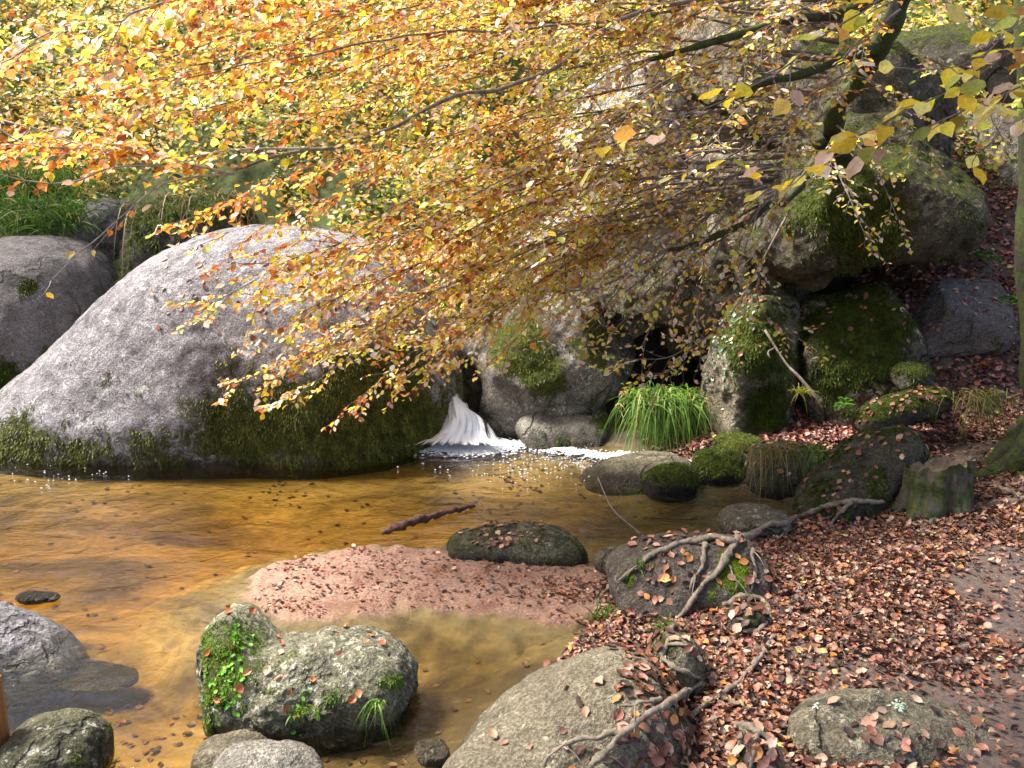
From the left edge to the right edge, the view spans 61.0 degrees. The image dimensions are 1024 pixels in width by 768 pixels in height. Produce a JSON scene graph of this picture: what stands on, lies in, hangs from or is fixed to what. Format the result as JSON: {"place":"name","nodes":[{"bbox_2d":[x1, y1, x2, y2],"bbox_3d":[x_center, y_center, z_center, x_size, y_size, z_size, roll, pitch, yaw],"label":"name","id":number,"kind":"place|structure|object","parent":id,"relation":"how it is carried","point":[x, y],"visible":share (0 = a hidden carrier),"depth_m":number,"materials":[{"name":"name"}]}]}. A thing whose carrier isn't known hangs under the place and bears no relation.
{"place":"outdoors","nodes":[
{"label":"outdoors","id":0,"kind":"place"},
{"bbox_2d":[0,433,792,727],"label":"water","id":1,"kind":"structure","parent":0,"point":[308,468],"depth_m":6.62,"materials":[{"name":"brown liquid"}]},
{"bbox_2d":[15,591,60,604],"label":"rock","id":2,"kind":"object","parent":1,"relation":"in","point":[32,597],"visible":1,"depth_m":4.94,"materials":[{"name":"stone"}]},
{"bbox_2d":[0,707,114,767],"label":"rock","id":3,"kind":"object","parent":1,"relation":"in","point":[75,737],"visible":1,"depth_m":3.49,"materials":[{"name":"stone"}]},
{"bbox_2d":[190,729,266,767],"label":"rock","id":4,"kind":"object","parent":1,"relation":"in","point":[208,752],"visible":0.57,"depth_m":3.52,"materials":[{"name":"stone"}]},
{"bbox_2d":[0,224,466,479],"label":"boulder","id":5,"kind":"object","parent":1,"relation":"in","point":[113,376],"visible":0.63,"depth_m":7.45,"materials":[{"name":"stone"}]},
{"bbox_2d":[151,226,449,333],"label":"fallen leaves","id":6,"kind":"object","parent":5,"relation":"on","point":[199,264],"visible":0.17,"depth_m":7.55,"materials":[{"name":"orange plant"}]},
{"bbox_2d":[212,739,323,767],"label":"rock","id":7,"kind":"object","parent":1,"relation":"on","point":[269,753],"visible":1,"depth_m":3.25,"materials":[{"name":"stone"}]},
{"bbox_2d":[381,504,475,534],"bbox_3d":[-0.585,0.942,6.192,0.805,0.076,0.079,-11,17,-40],"label":"fallen stick","id":8,"kind":"object","parent":1,"relation":"on","point":[413,521],"visible":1,"depth_m":6.11,"materials":[{"name":"brown wood"}]},
{"bbox_2d":[414,738,449,767],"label":"rock","id":9,"kind":"object","parent":1,"relation":"on","point":[433,753],"visible":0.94,"depth_m":3.52,"materials":[{"name":"stone"}]},
{"bbox_2d":[418,394,504,445],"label":"waterfall","id":10,"kind":"structure","parent":1,"relation":"on","point":[463,424],"depth_m":7.99,"materials":[{"name":"white liquid"}]},
{"bbox_2d":[421,437,524,458],"bbox_3d":[-0.427,0.567,8.008,1.580,0.009,0.816,0,13,0],"label":"foam","id":11,"kind":"object","parent":1,"relation":"on","point":[459,448],"visible":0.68,"depth_m":7.91,"materials":[{"name":"white"}]},
{"bbox_2d":[392,450,601,495],"bbox_3d":[0.019,0.684,7.485,2.218,0.005,1.296,3,13,12],"label":"foam","id":12,"kind":"object","parent":1,"relation":"on","point":[521,469],"visible":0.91,"depth_m":7.40,"materials":[{"name":"white"}]},
{"bbox_2d":[514,440,691,460],"bbox_3d":[0.849,0.619,7.775,1.851,0.008,0.452,5,13,20],"label":"foam","id":13,"kind":"object","parent":1,"relation":"on","point":[570,451],"visible":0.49,"depth_m":7.79,"materials":[{"name":"white"}]},
{"bbox_2d":[598,478,643,535],"bbox_3d":[0.800,0.841,6.318,0.150,0.172,1.466,-3,13,-13],"label":"twig","id":14,"kind":"object","parent":1,"relation":"on","point":[630,525],"visible":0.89,"depth_m":6.21,"materials":[{"name":"wood"}]},
{"bbox_2d":[0,0,1012,338],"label":"leaves","id":15,"kind":"object","parent":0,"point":[274,114],"visible":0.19,"depth_m":12.33,"materials":[{"name":"yellow plant"}]},
{"bbox_2d":[0,0,1023,767],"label":"ground","id":16,"kind":"structure","parent":0,"point":[430,714],"depth_m":6.71,"materials":[{"name":"soil"}]},
{"bbox_2d":[0,675,9,748],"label":"wooden post","id":17,"kind":"object","parent":16,"relation":"on","point":[4,732],"visible":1,"depth_m":3.52,"materials":[{"name":"brown wood"}]},
{"bbox_2d":[0,600,89,717],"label":"boulder","id":18,"kind":"object","parent":16,"relation":"on","point":[29,640],"visible":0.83,"depth_m":4.38,"materials":[{"name":"stone"}]},
{"bbox_2d":[0,235,117,389],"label":"boulder","id":19,"kind":"object","parent":16,"relation":"on","point":[34,325],"visible":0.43,"depth_m":9.05,"materials":[{"name":"stone"}]},
{"bbox_2d":[0,182,148,248],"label":"grass tuft","id":20,"kind":"object","parent":16,"relation":"on","point":[48,215],"visible":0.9,"depth_m":10.17,"materials":[{"name":"green plant"}]},
{"bbox_2d":[0,139,167,210],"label":"grass tuft","id":21,"kind":"object","parent":16,"relation":"on","point":[70,175],"visible":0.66,"depth_m":10.88,"materials":[{"name":"green plant"}]},
{"bbox_2d":[53,659,138,692],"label":"rock","id":22,"kind":"object","parent":16,"relation":"on","point":[116,677],"visible":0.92,"depth_m":4.44,"materials":[{"name":"stone"}]},
{"bbox_2d":[74,197,134,260],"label":"boulder","id":23,"kind":"object","parent":16,"relation":"on","point":[105,245],"visible":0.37,"depth_m":10.35,"materials":[{"name":"stone"}]},
{"bbox_2d":[118,192,257,279],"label":"boulder","id":24,"kind":"object","parent":16,"relation":"on","point":[141,249],"visible":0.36,"depth_m":9.83,"materials":[{"name":"stone"}]},
{"bbox_2d":[107,185,271,259],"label":"dry grass","id":25,"kind":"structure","parent":24,"relation":"on","point":[240,217],"depth_m":9.99,"materials":[{"name":"plant"}]},
{"bbox_2d":[195,602,418,755],"bbox_3d":[-0.954,1.369,4.035,1.043,0.611,0.681,0,13,0],"label":"boulder","id":26,"kind":"object","parent":16,"relation":"on","point":[374,668],"visible":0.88,"depth_m":3.81,"materials":[{"name":"stone"}]},
{"bbox_2d":[199,603,319,736],"bbox_3d":[-1.177,1.394,3.869,0.340,0.553,0.698,-11,16,-40],"label":"herb","id":27,"kind":"object","parent":26,"relation":"on","point":[223,671],"visible":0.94,"depth_m":3.79,"materials":[{"name":"green plant"}]},
{"bbox_2d":[285,700,324,724],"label":"herb","id":28,"kind":"object","parent":26,"relation":"on","point":[303,709],"visible":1,"depth_m":3.67,"materials":[{"name":"green plant"}]},
{"bbox_2d":[203,603,417,716],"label":"fallen leaves","id":29,"kind":"object","parent":26,"relation":"on","point":[267,670],"visible":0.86,"depth_m":3.80,"materials":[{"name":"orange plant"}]},
{"bbox_2d":[112,542,605,719],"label":"sandbar","id":30,"kind":"structure","parent":16,"relation":"on","point":[424,645],"depth_m":4.94,"materials":[{"name":"pink sand"}]},
{"bbox_2d":[253,543,604,619],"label":"fallen leaves","id":31,"kind":"object","parent":30,"relation":"on","point":[560,591],"visible":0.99,"depth_m":5.13,"materials":[{"name":"brown plant"}]},
{"bbox_2d":[594,546,617,574],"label":"rock","id":32,"kind":"object","parent":30,"relation":"on","point":[601,555],"visible":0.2,"depth_m":5.31,"materials":[{"name":"stone"}]},
{"bbox_2d":[0,455,748,767],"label":"sunken leaves","id":33,"kind":"object","parent":16,"relation":"on","point":[156,749],"visible":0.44,"depth_m":4.45,"materials":[{"name":"brown plant"}]},
{"bbox_2d":[357,698,396,755],"bbox_3d":[-0.569,1.476,3.646,0.187,0.313,0.130,4,13,19],"label":"grass tuft","id":34,"kind":"object","parent":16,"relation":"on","point":[375,703],"visible":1,"depth_m":3.62,"materials":[{"name":"green plant"}]},
{"bbox_2d":[454,340,481,411],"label":"rock","id":35,"kind":"object","parent":16,"relation":"on","point":[474,393],"visible":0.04,"depth_m":8.81,"materials":[{"name":"stone"}]},
{"bbox_2d":[445,521,589,566],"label":"rock","id":36,"kind":"object","parent":16,"relation":"on","point":[561,547],"visible":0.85,"depth_m":5.49,"materials":[{"name":"stone"}]},
{"bbox_2d":[458,519,549,548],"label":"fallen leaves","id":37,"kind":"object","parent":36,"relation":"on","point":[500,538],"visible":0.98,"depth_m":5.62,"materials":[{"name":"brown plant"}]},
{"bbox_2d":[463,286,634,439],"bbox_3d":[0.443,-0.186,8.720,1.700,1.643,1.423,-4,13,-18],"label":"boulder","id":38,"kind":"object","parent":16,"relation":"on","point":[556,381],"visible":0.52,"depth_m":8.15,"materials":[{"name":"stone"}]},
{"bbox_2d":[581,245,720,331],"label":"boulder","id":39,"kind":"object","parent":38,"relation":"on","point":[622,305],"visible":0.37,"depth_m":8.14,"materials":[{"name":"stone"}]},
{"bbox_2d":[659,247,741,361],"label":"rock","id":40,"kind":"object","parent":39,"relation":"on","point":[721,258],"visible":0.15,"depth_m":8.40,"materials":[{"name":"stone"}]},
{"bbox_2d":[688,152,808,306],"bbox_3d":[2.335,-1.374,8.801,1.135,1.906,1.039,-5,13,-20],"label":"boulder","id":41,"kind":"object","parent":40,"relation":"on","point":[801,293],"visible":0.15,"depth_m":8.46,"materials":[{"name":"stone"}]},
{"bbox_2d":[514,404,609,454],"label":"rock","id":42,"kind":"object","parent":16,"relation":"on","point":[535,432],"visible":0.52,"depth_m":8.02,"materials":[{"name":"stone"}]},
{"bbox_2d":[442,646,695,767],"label":"boulder","id":43,"kind":"object","parent":16,"relation":"on","point":[538,708],"visible":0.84,"depth_m":3.35,"materials":[{"name":"stone"}]},
{"bbox_2d":[488,642,700,767],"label":"fallen leaves","id":44,"kind":"object","parent":43,"relation":"on","point":[659,751],"visible":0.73,"depth_m":3.31,"materials":[{"name":"brown plant"}]},
{"bbox_2d":[571,599,622,623],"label":"grass tuft","id":45,"kind":"object","parent":16,"relation":"on","point":[606,610],"visible":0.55,"depth_m":4.69,"materials":[{"name":"green plant"}]},
{"bbox_2d":[519,53,705,339],"bbox_3d":[1.228,-1.912,9.636,2.324,3.454,2.261,0,13,0],"label":"boulder","id":46,"kind":"object","parent":16,"relation":"on","point":[633,326],"visible":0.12,"depth_m":8.75,"materials":[{"name":"stone"}]},
{"bbox_2d":[580,450,691,495],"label":"rock","id":47,"kind":"object","parent":16,"relation":"on","point":[628,468],"visible":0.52,"depth_m":7.14,"materials":[{"name":"stone"}]},
{"bbox_2d":[591,380,728,455],"bbox_3d":[1.390,0.694,8.034,1.355,1.426,1.243,7,14,29],"label":"grass tuft","id":48,"kind":"object","parent":16,"relation":"on","point":[671,403],"visible":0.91,"depth_m":7.81,"materials":[{"name":"green plant"}]},
{"bbox_2d":[625,327,704,389],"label":"boulder","id":49,"kind":"object","parent":16,"relation":"on","point":[653,345],"visible":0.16,"depth_m":9.08,"materials":[{"name":"stone"}]},
{"bbox_2d":[639,461,700,502],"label":"rock","id":50,"kind":"object","parent":16,"relation":"on","point":[672,478],"visible":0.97,"depth_m":6.78,"materials":[{"name":"stone"}]},
{"bbox_2d":[605,531,773,622],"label":"boulder","id":51,"kind":"object","parent":16,"relation":"on","point":[620,559],"visible":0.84,"depth_m":4.64,"materials":[{"name":"stone"}]},
{"bbox_2d":[593,588,614,642],"bbox_3d":[0.464,1.179,4.428,0.117,0.378,1.352,1,13,6],"label":"tree root","id":52,"kind":"object","parent":51,"relation":"on","point":[607,622],"visible":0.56,"depth_m":4.81,"materials":[{"name":"plant"}]},
{"bbox_2d":[626,557,651,584],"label":"grass tuft","id":53,"kind":"object","parent":51,"relation":"on","point":[641,562],"visible":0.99,"depth_m":4.67,"materials":[{"name":"green plant"}]},
{"bbox_2d":[592,534,735,635],"bbox_3d":[0.742,1.053,4.785,0.750,0.482,0.624,-9,15,-34],"label":"tree root","id":54,"kind":"object","parent":51,"relation":"on","point":[689,540],"visible":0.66,"depth_m":4.72,"materials":[{"name":"brown plant"}]},
{"bbox_2d":[627,527,775,620],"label":"fallen leaves","id":55,"kind":"object","parent":51,"relation":"on","point":[666,578],"visible":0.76,"depth_m":4.64,"materials":[{"name":"brown plant"}]},
{"bbox_2d":[660,541,764,663],"bbox_3d":[0.883,1.097,4.307,0.348,0.324,1.202,10,16,37],"label":"tree root","id":56,"kind":"object","parent":51,"relation":"on","point":[727,554],"visible":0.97,"depth_m":4.59,"materials":[{"name":"brown plant"}]},
{"bbox_2d":[658,592,773,699],"bbox_3d":[0.999,1.181,4.109,0.288,0.276,1.128,8,15,31],"label":"tree root","id":57,"kind":"object","parent":16,"relation":"on","point":[685,671],"visible":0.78,"depth_m":4.06,"materials":[{"name":"brown plant"}]},
{"bbox_2d":[690,446,745,486],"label":"rock","id":58,"kind":"object","parent":16,"relation":"on","point":[711,466],"visible":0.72,"depth_m":7.03,"materials":[{"name":"stone"}]},
{"bbox_2d":[657,0,820,153],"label":"boulder","id":59,"kind":"object","parent":16,"relation":"on","point":[708,29],"visible":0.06,"depth_m":9.04,"materials":[{"name":"stone"}]},
{"bbox_2d":[724,601,767,635],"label":"rock","id":60,"kind":"object","parent":16,"relation":"on","point":[756,621],"visible":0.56,"depth_m":4.26,"materials":[{"name":"stone"}]},
{"bbox_2d":[692,294,803,437],"bbox_3d":[2.212,-0.106,8.066,0.973,1.467,1.015,-7,14,-28],"label":"boulder","id":61,"kind":"object","parent":16,"relation":"on","point":[757,396],"visible":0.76,"depth_m":7.71,"materials":[{"name":"stone"}]},
{"bbox_2d":[711,294,756,389],"bbox_3d":[2.019,-0.422,8.026,0.485,0.828,0.844,0,13,0],"label":"ivy","id":62,"kind":"object","parent":61,"relation":"on","point":[721,348],"visible":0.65,"depth_m":7.81,"materials":[{"name":"green plant"}]},
{"bbox_2d":[764,329,818,400],"bbox_3d":[2.267,-0.146,7.197,0.527,0.544,0.212,11,17,42],"label":"fallen branch","id":63,"kind":"object","parent":61,"relation":"on","point":[799,377],"visible":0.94,"depth_m":7.23,"materials":[{"name":"wood"}]},
{"bbox_2d":[788,383,821,408],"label":"grass tuft","id":64,"kind":"object","parent":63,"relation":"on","point":[800,390],"visible":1,"depth_m":7.06,"materials":[{"name":"plant"}]},
{"bbox_2d":[717,502,791,537],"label":"rock","id":65,"kind":"object","parent":16,"relation":"on","point":[745,517],"visible":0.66,"depth_m":5.74,"materials":[{"name":"stone"}]},
{"bbox_2d":[730,721,790,767],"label":"tree root","id":66,"kind":"object","parent":16,"relation":"on","point":[751,727],"visible":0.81,"depth_m":3.08,"materials":[{"name":"brown plant"}]},
{"bbox_2d":[745,439,820,499],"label":"rock","id":67,"kind":"object","parent":16,"relation":"on","point":[777,493],"visible":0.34,"depth_m":6.65,"materials":[{"name":"stone"}]},
{"bbox_2d":[729,436,821,503],"bbox_3d":[2.027,0.837,6.642,0.776,0.829,0.552,0,13,0],"label":"grass tuft","id":68,"kind":"object","parent":67,"relation":"on","point":[764,451],"visible":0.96,"depth_m":6.57,"materials":[{"name":"green plant"}]},
{"bbox_2d":[551,398,1023,767],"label":"leaf litter","id":69,"kind":"object","parent":16,"relation":"on","point":[836,564],"visible":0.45,"depth_m":4.31,"materials":[{"name":"brown plant"}]},
{"bbox_2d":[544,680,702,767],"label":"tree root","id":70,"kind":"object","parent":69,"relation":"on","point":[633,725],"visible":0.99,"depth_m":3.16,"materials":[{"name":"brown plant"}]},
{"bbox_2d":[644,612,676,631],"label":"grass tuft","id":71,"kind":"object","parent":69,"relation":"on","point":[667,622],"visible":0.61,"depth_m":4.40,"materials":[{"name":"green plant"}]},
{"bbox_2d":[646,631,706,699],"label":"rock","id":72,"kind":"object","parent":69,"relation":"on","point":[688,661],"visible":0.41,"depth_m":3.75,"materials":[{"name":"stone"}]},
{"bbox_2d":[690,633,776,719],"bbox_3d":[1.033,1.299,3.784,0.236,0.086,0.888,8,15,33],"label":"tree root","id":73,"kind":"object","parent":69,"relation":"on","point":[756,660],"visible":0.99,"depth_m":3.73,"materials":[{"name":"brown plant"}]},
{"bbox_2d":[729,727,782,767],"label":"rock","id":74,"kind":"object","parent":69,"relation":"on","point":[773,764],"visible":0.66,"depth_m":3.06,"materials":[{"name":"stone"}]},
{"bbox_2d":[734,498,885,543],"bbox_3d":[1.750,0.876,5.549,1.935,0.462,0.534,-11,17,-41],"label":"tree root","id":75,"kind":"object","parent":69,"relation":"on","point":[759,530],"visible":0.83,"depth_m":5.83,"materials":[{"name":"brown plant"}]},
{"bbox_2d":[918,496,1023,536],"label":"tree root","id":76,"kind":"object","parent":69,"relation":"on","point":[990,503],"visible":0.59,"depth_m":5.68,"materials":[{"name":"brown plant"}]},
{"bbox_2d":[785,560,805,615],"bbox_3d":[1.579,1.100,4.739,0.121,0.112,0.832,5,13,21],"label":"tree root","id":77,"kind":"object","parent":16,"relation":"on","point":[797,599],"visible":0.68,"depth_m":4.48,"materials":[{"name":"brown plant"}]},
{"bbox_2d":[580,0,1023,480],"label":"beech tree","id":78,"kind":"object","parent":16,"relation":"on","point":[1004,455],"visible":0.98,"depth_m":2.53,"materials":[{"name":"yellow plant"}]},
{"bbox_2d":[795,294,819,408],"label":"rock","id":79,"kind":"object","parent":16,"relation":"on","point":[798,404],"visible":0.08,"depth_m":8.16,"materials":[{"name":"stone"}]},
{"bbox_2d":[643,596,1000,767],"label":"fallen leaves","id":80,"kind":"object","parent":16,"relation":"on","point":[773,753],"visible":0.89,"depth_m":3.23,"materials":[{"name":"brown plant"}]},
{"bbox_2d":[626,108,1023,481],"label":"leaf litter","id":81,"kind":"object","parent":16,"relation":"on","point":[791,433],"visible":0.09,"depth_m":7.73,"materials":[{"name":"brown plant"}]},
{"bbox_2d":[711,431,761,454],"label":"rock","id":82,"kind":"object","parent":81,"relation":"on","point":[733,440],"visible":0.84,"depth_m":7.40,"materials":[{"name":"stone"}]},
{"bbox_2d":[809,269,863,294],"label":"boulder","id":83,"kind":"object","parent":16,"relation":"on","point":[835,284],"visible":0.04,"depth_m":8.92,"materials":[{"name":"stone"}]},
{"bbox_2d":[790,423,929,522],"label":"rock","id":84,"kind":"object","parent":16,"relation":"on","point":[888,462],"visible":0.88,"depth_m":6.04,"materials":[{"name":"stone"}]},
{"bbox_2d":[791,441,834,480],"bbox_3d":[2.298,0.782,6.527,0.457,0.703,0.391,6,14,24],"label":"grass tuft","id":85,"kind":"object","parent":84,"relation":"on","point":[818,446],"visible":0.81,"depth_m":6.50,"materials":[{"name":"green plant"}]},
{"bbox_2d":[734,112,990,293],"bbox_3d":[3.155,-1.716,8.248,2.126,1.637,2.336,2,13,10],"label":"boulder","id":86,"kind":"object","parent":16,"relation":"on","point":[942,219],"visible":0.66,"depth_m":7.29,"materials":[{"name":"stone"}]},
{"bbox_2d":[0,0,1016,432],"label":"beech tree","id":87,"kind":"object","parent":86,"relation":"on","point":[550,202],"visible":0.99,"depth_m":5.78,"materials":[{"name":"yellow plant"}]},
{"bbox_2d":[800,282,930,426],"bbox_3d":[3.284,-0.161,8.103,1.270,1.554,1.204,3,13,11],"label":"boulder","id":88,"kind":"object","parent":16,"relation":"on","point":[859,375],"visible":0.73,"depth_m":7.70,"materials":[{"name":"stone"}]},
{"bbox_2d":[716,277,1016,516],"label":"fallen leaves","id":89,"kind":"object","parent":16,"relation":"on","point":[891,405],"visible":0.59,"depth_m":6.94,"materials":[{"name":"brown plant"}]},
{"bbox_2d":[851,386,955,430],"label":"rock","id":90,"kind":"object","parent":89,"relation":"on","point":[907,415],"visible":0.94,"depth_m":6.87,"materials":[{"name":"stone"}]},
{"bbox_2d":[833,397,855,412],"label":"fern","id":91,"kind":"object","parent":90,"relation":"on","point":[843,401],"visible":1,"depth_m":7.07,"materials":[{"name":"green plant"}]},
{"bbox_2d":[783,38,957,157],"bbox_3d":[3.573,-2.770,8.751,1.663,1.381,1.600,0,13,0],"label":"boulder","id":92,"kind":"object","parent":16,"relation":"on","point":[874,100],"visible":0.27,"depth_m":8.21,"materials":[{"name":"stone"}]},
{"bbox_2d":[895,22,984,93],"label":"boulder","id":93,"kind":"object","parent":92,"relation":"on","point":[944,42],"visible":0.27,"depth_m":9.95,"materials":[{"name":"stone"}]},
{"bbox_2d":[784,688,987,767],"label":"boulder","id":94,"kind":"object","parent":16,"relation":"on","point":[824,724],"visible":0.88,"depth_m":3.29,"materials":[{"name":"stone"}]},
{"bbox_2d":[810,698,905,711],"bbox_3d":[1.351,1.264,3.394,0.385,0.036,0.090,0,13,0],"label":"lichen","id":95,"kind":"object","parent":94,"relation":"on","point":[897,705],"visible":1,"depth_m":3.39},
{"bbox_2d":[886,384,932,426],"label":"rock","id":96,"kind":"object","parent":16,"relation":"on","point":[893,387],"visible":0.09,"depth_m":7.55,"materials":[{"name":"stone"}]},
{"bbox_2d":[889,361,935,390],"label":"rock","id":97,"kind":"object","parent":96,"relation":"on","point":[904,375],"visible":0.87,"depth_m":7.23,"materials":[{"name":"stone"}]},
{"bbox_2d":[887,455,976,522],"bbox_3d":[2.880,0.684,5.827,0.683,0.479,0.680,0,13,0],"label":"tree stump","id":98,"kind":"object","parent":16,"relation":"on","point":[936,487],"visible":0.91,"depth_m":5.66,"materials":[{"name":"wood"}]},
{"bbox_2d":[911,278,1017,357],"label":"boulder","id":99,"kind":"object","parent":16,"relation":"on","point":[965,331],"visible":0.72,"depth_m":7.68,"materials":[{"name":"stone"}]},
{"bbox_2d":[998,293,1018,307],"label":"fern","id":100,"kind":"object","parent":99,"relation":"on","point":[1012,298],"visible":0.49,"depth_m":7.12,"materials":[{"name":"green plant"}]},
{"bbox_2d":[934,387,1023,451],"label":"grass tuft","id":101,"kind":"object","parent":16,"relation":"on","point":[972,396],"visible":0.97,"depth_m":6.69,"materials":[{"name":"green plant"}]},
{"bbox_2d":[969,250,1002,263],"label":"fern","id":102,"kind":"object","parent":16,"relation":"on","point":[980,253],"visible":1,"depth_m":8.10,"materials":[{"name":"green plant"}]},
{"bbox_2d":[957,107,1018,192],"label":"boulder","id":103,"kind":"object","parent":16,"relation":"on","point":[1008,167],"visible":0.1,"depth_m":8.99,"materials":[{"name":"stone"}]},
{"bbox_2d":[958,14,1016,109],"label":"boulder","id":104,"kind":"object","parent":103,"relation":"on","point":[995,75],"visible":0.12,"depth_m":9.75,"materials":[{"name":"stone"}]},
{"bbox_2d":[984,481,1020,495],"bbox_3d":[3.337,0.716,5.912,0.102,0.085,0.398,0,13,0],"label":"tree root","id":105,"kind":"object","parent":16,"relation":"on","point":[1008,490],"visible":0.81,"depth_m":5.83,"materials":[{"name":"brown plant"}]}
]}

